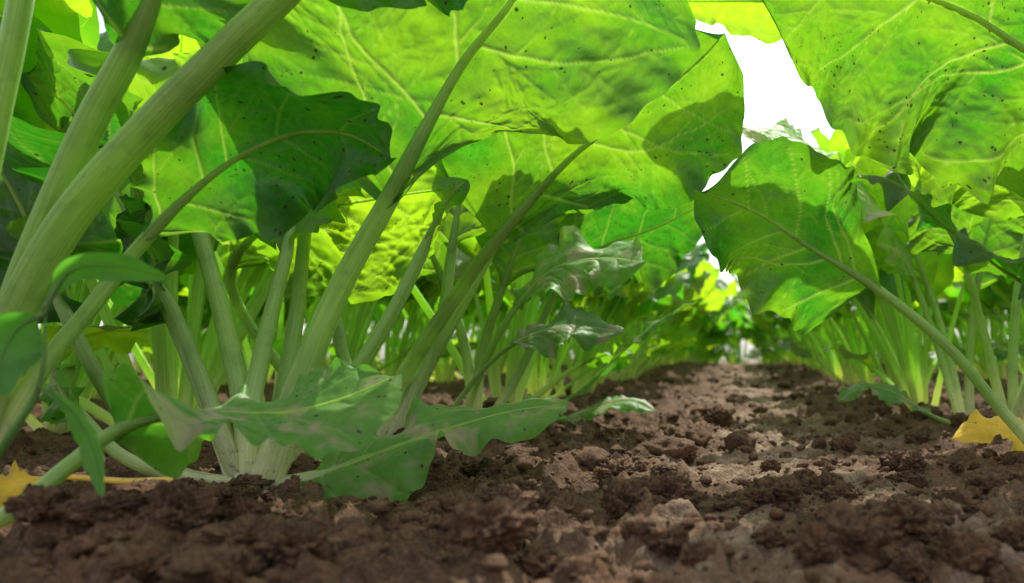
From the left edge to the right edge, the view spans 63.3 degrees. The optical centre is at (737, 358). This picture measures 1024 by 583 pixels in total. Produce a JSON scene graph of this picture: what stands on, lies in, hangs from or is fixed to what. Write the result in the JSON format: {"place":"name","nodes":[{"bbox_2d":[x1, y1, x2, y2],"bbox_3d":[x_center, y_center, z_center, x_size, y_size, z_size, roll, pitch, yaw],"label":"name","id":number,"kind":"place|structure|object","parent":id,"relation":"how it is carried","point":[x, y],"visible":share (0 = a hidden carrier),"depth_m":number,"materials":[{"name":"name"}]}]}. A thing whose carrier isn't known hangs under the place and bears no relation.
{"place":"outdoors","nodes":[
{"label":"outdoors","id":0,"kind":"place"},
{"bbox_2d":[0,361,1023,582],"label":"soil ground","id":1,"kind":"structure","parent":0,"point":[367,559],"depth_m":0.56,"materials":[{"name":"brown soil"}]},
{"bbox_2d":[0,0,150,362],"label":"sugar beet plant","id":2,"kind":"object","parent":1,"relation":"on","point":[77,20],"visible":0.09,"depth_m":0.76,"materials":[{"name":"green plant"}]},
{"bbox_2d":[0,252,168,496],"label":"weed seedling","id":3,"kind":"object","parent":1,"relation":"on","point":[22,350],"visible":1,"depth_m":0.38,"materials":[{"name":"green plant"}]},
{"bbox_2d":[0,460,176,507],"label":"withered beet leaf","id":4,"kind":"object","parent":1,"relation":"on","point":[15,481],"visible":0.55,"depth_m":0.53,"materials":[{"name":"yellow plant"}]},
{"bbox_2d":[25,233,218,434],"bbox_3d":[-0.787,-0.111,0.967,0.356,0.431,0.415,0,0,-37],"label":"sugar beet plant","id":5,"kind":"object","parent":1,"relation":"on","point":[81,293],"visible":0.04,"depth_m":0.99,"materials":[{"name":"green plant"}]},
{"bbox_2d":[0,12,273,425],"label":"sugar beet plant","id":6,"kind":"object","parent":1,"relation":"on","point":[165,354],"visible":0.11,"depth_m":0.94,"materials":[{"name":"green plant"}]},
{"bbox_2d":[97,241,272,389],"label":"sugar beet plant","id":7,"kind":"object","parent":1,"relation":"on","point":[249,277],"visible":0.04,"depth_m":1.20,"materials":[{"name":"green plant"}]},
{"bbox_2d":[0,0,467,527],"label":"sugar beet plant","id":8,"kind":"object","parent":1,"relation":"on","point":[213,139],"visible":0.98,"depth_m":0.50,"materials":[{"name":"green plant"}]},
{"bbox_2d":[180,251,321,401],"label":"sugar beet plant","id":9,"kind":"object","parent":1,"relation":"on","point":[247,354],"visible":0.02,"depth_m":1.44,"materials":[{"name":"green plant"}]},
{"bbox_2d":[0,0,699,501],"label":"sugar beet plant","id":10,"kind":"object","parent":1,"relation":"on","point":[436,84],"visible":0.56,"depth_m":0.61,"materials":[{"name":"green plant"}]},
{"bbox_2d":[305,276,457,371],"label":"sugar beet plant","id":11,"kind":"object","parent":1,"relation":"on","point":[355,343],"visible":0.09,"depth_m":1.72,"materials":[{"name":"green plant"}]},
{"bbox_2d":[287,275,477,376],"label":"sugar beet plant","id":12,"kind":"object","parent":1,"relation":"on","point":[391,369],"visible":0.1,"depth_m":1.90,"materials":[{"name":"green plant"}]},
{"bbox_2d":[369,277,496,365],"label":"sugar beet plant","id":13,"kind":"object","parent":1,"relation":"on","point":[470,309],"visible":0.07,"depth_m":2.06,"materials":[{"name":"green plant"}]},
{"bbox_2d":[380,280,493,382],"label":"sugar beet plant","id":14,"kind":"object","parent":1,"relation":"on","point":[442,372],"visible":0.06,"depth_m":2.29,"materials":[{"name":"green plant"}]},
{"bbox_2d":[449,300,507,378],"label":"sugar beet plant","id":15,"kind":"object","parent":1,"relation":"on","point":[503,309],"visible":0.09,"depth_m":2.50,"materials":[{"name":"green plant"}]},
{"bbox_2d":[221,29,744,436],"bbox_3d":[-0.289,-0.111,0.821,0.591,0.430,0.250,0,0,0],"label":"sugar beet plant","id":16,"kind":"object","parent":1,"relation":"on","point":[677,143],"visible":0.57,"depth_m":0.78,"materials":[{"name":"green plant"}]},
{"bbox_2d":[485,320,510,374],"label":"sugar beet plant","id":17,"kind":"object","parent":1,"relation":"on","point":[503,358],"visible":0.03,"depth_m":2.77,"materials":[{"name":"green plant"}]},
{"bbox_2d":[0,364,1023,582],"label":"soil clods","id":18,"kind":"object","parent":1,"relation":"on","point":[246,533],"visible":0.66,"depth_m":0.43,"materials":[{"name":"brown soil"}]},
{"bbox_2d":[14,243,1023,399],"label":"sugar beet rows","id":19,"kind":"object","parent":1,"relation":"on","point":[715,321],"visible":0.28,"depth_m":3.89,"materials":[{"name":"green plant"}]},
{"bbox_2d":[412,237,631,402],"bbox_3d":[-0.397,-0.180,1.285,0.491,0.566,0.676,0,0,11],"label":"sugar beet plant","id":20,"kind":"object","parent":1,"relation":"on","point":[468,249],"visible":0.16,"depth_m":1.26,"materials":[{"name":"green plant"}]},
{"bbox_2d":[422,199,702,424],"bbox_3d":[-0.292,-0.091,1.083,0.459,0.392,0.239,0,0,26],"label":"sugar beet plant","id":21,"kind":"object","parent":1,"relation":"on","point":[612,250],"visible":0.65,"depth_m":1.08,"materials":[{"name":"green plant"}]},
{"bbox_2d":[491,269,639,398],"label":"sugar beet plant","id":22,"kind":"object","parent":1,"relation":"on","point":[591,297],"visible":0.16,"depth_m":1.49,"materials":[{"name":"green plant"}]},
{"bbox_2d":[478,272,690,397],"bbox_3d":[-0.359,-0.142,1.691,0.497,0.484,0.313,0,0,-34],"label":"sugar beet plant","id":23,"kind":"object","parent":1,"relation":"on","point":[638,306],"visible":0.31,"depth_m":1.70,"materials":[{"name":"green plant"}]},
{"bbox_2d":[505,249,693,392],"bbox_3d":[-0.364,-0.138,1.871,0.496,0.462,0.313,0,0,12],"label":"sugar beet plant","id":24,"kind":"object","parent":1,"relation":"on","point":[636,290],"visible":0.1,"depth_m":1.83,"materials":[{"name":"green plant"}]},
{"bbox_2d":[554,245,696,383],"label":"sugar beet plant","id":25,"kind":"object","parent":1,"relation":"on","point":[625,327],"visible":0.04,"depth_m":2.06,"materials":[{"name":"green plant"}]},
{"bbox_2d":[606,283,684,380],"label":"sugar beet plant","id":26,"kind":"object","parent":1,"relation":"on","point":[659,305],"visible":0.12,"depth_m":2.28,"materials":[{"name":"green plant"}]},
{"bbox_2d":[587,242,711,375],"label":"sugar beet plant","id":27,"kind":"object","parent":1,"relation":"on","point":[672,338],"visible":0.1,"depth_m":2.65,"materials":[{"name":"green plant"}]},
{"bbox_2d":[613,250,709,380],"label":"sugar beet plant","id":28,"kind":"object","parent":1,"relation":"on","point":[691,266],"visible":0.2,"depth_m":2.52,"materials":[{"name":"green plant"}]},
{"bbox_2d":[629,243,719,373],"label":"sugar beet plant","id":29,"kind":"object","parent":1,"relation":"on","point":[706,290],"visible":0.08,"depth_m":2.84,"materials":[{"name":"green plant"}]},
{"bbox_2d":[767,310,866,367],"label":"sugar beet plant","id":30,"kind":"object","parent":1,"relation":"on","point":[788,321],"visible":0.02,"depth_m":2.91,"materials":[{"name":"green plant"}]},
{"bbox_2d":[776,309,868,384],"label":"sugar beet plant","id":31,"kind":"object","parent":1,"relation":"on","point":[850,374],"visible":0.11,"depth_m":2.22,"materials":[{"name":"green plant"}]},
{"bbox_2d":[788,311,882,380],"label":"sugar beet plant","id":32,"kind":"object","parent":1,"relation":"on","point":[830,361],"visible":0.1,"depth_m":2.45,"materials":[{"name":"green plant"}]},
{"bbox_2d":[806,313,876,377],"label":"sugar beet plant","id":33,"kind":"object","parent":1,"relation":"on","point":[825,372],"visible":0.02,"depth_m":2.67,"materials":[{"name":"green plant"}]},
{"bbox_2d":[688,0,1023,422],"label":"sugar beet plant","id":34,"kind":"object","parent":1,"relation":"on","point":[947,218],"visible":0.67,"depth_m":0.91,"materials":[{"name":"green plant"}]},
{"bbox_2d":[694,0,1023,443],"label":"sugar beet plant","id":35,"kind":"object","parent":1,"relation":"on","point":[934,88],"visible":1,"depth_m":0.69,"materials":[{"name":"green plant"}]},
{"bbox_2d":[810,127,938,390],"bbox_3d":[0.321,-0.180,1.591,0.368,0.559,0.563,0,0,34],"label":"sugar beet plant","id":36,"kind":"object","parent":1,"relation":"on","point":[821,138],"visible":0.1,"depth_m":1.53,"materials":[{"name":"green plant"}]},
{"bbox_2d":[828,308,929,390],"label":"sugar beet plant","id":37,"kind":"object","parent":1,"relation":"on","point":[864,373],"visible":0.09,"depth_m":1.94,"materials":[{"name":"green plant"}]},
{"bbox_2d":[742,117,1023,424],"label":"sugar beet plant","id":38,"kind":"object","parent":1,"relation":"on","point":[886,233],"visible":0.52,"depth_m":1.14,"materials":[{"name":"green plant"}]},
{"bbox_2d":[822,130,967,410],"bbox_3d":[0.232,-0.134,1.318,0.366,0.468,0.364,0,0,-41],"label":"sugar beet plant","id":39,"kind":"object","parent":1,"relation":"on","point":[900,287],"visible":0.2,"depth_m":1.31,"materials":[{"name":"green plant"}]},
{"bbox_2d":[838,266,963,382],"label":"sugar beet plant","id":40,"kind":"object","parent":1,"relation":"on","point":[849,308],"visible":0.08,"depth_m":1.74,"materials":[{"name":"green plant"}]},
{"bbox_2d":[912,300,996,371],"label":"sugar beet plant","id":41,"kind":"object","parent":1,"relation":"on","point":[946,317],"visible":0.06,"depth_m":2.79,"materials":[{"name":"green plant"}]},
{"bbox_2d":[938,281,996,378],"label":"sugar beet plant","id":42,"kind":"object","parent":1,"relation":"on","point":[982,372],"visible":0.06,"depth_m":2.61,"materials":[{"name":"green plant"}]},
{"bbox_2d":[929,281,1021,378],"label":"sugar beet plant","id":43,"kind":"object","parent":1,"relation":"on","point":[946,304],"visible":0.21,"depth_m":2.41,"materials":[{"name":"green plant"}]},
{"bbox_2d":[944,277,1023,373],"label":"sugar beet plant","id":44,"kind":"object","parent":1,"relation":"on","point":[988,311],"visible":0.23,"depth_m":2.27,"materials":[{"name":"green plant"}]},
{"bbox_2d":[952,409,1023,450],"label":"withered beet leaf","id":45,"kind":"object","parent":1,"relation":"on","point":[977,426],"visible":0.69,"depth_m":0.77,"materials":[{"name":"yellow plant"}]},
{"bbox_2d":[961,279,1023,354],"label":"sugar beet plant","id":46,"kind":"object","parent":1,"relation":"on","point":[1001,291],"visible":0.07,"depth_m":2.10,"materials":[{"name":"green plant"}]},
{"bbox_2d":[991,278,1023,352],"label":"sugar beet plant","id":47,"kind":"object","parent":1,"relation":"on","point":[1004,344],"visible":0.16,"depth_m":1.76,"materials":[{"name":"green plant"}]},
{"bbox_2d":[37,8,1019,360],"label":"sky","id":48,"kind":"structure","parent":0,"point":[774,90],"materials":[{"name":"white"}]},
{"bbox_2d":[307,411,1008,540],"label":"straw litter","id":49,"kind":"object","parent":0,"point":[592,476],"visible":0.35,"depth_m":0.70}
]}

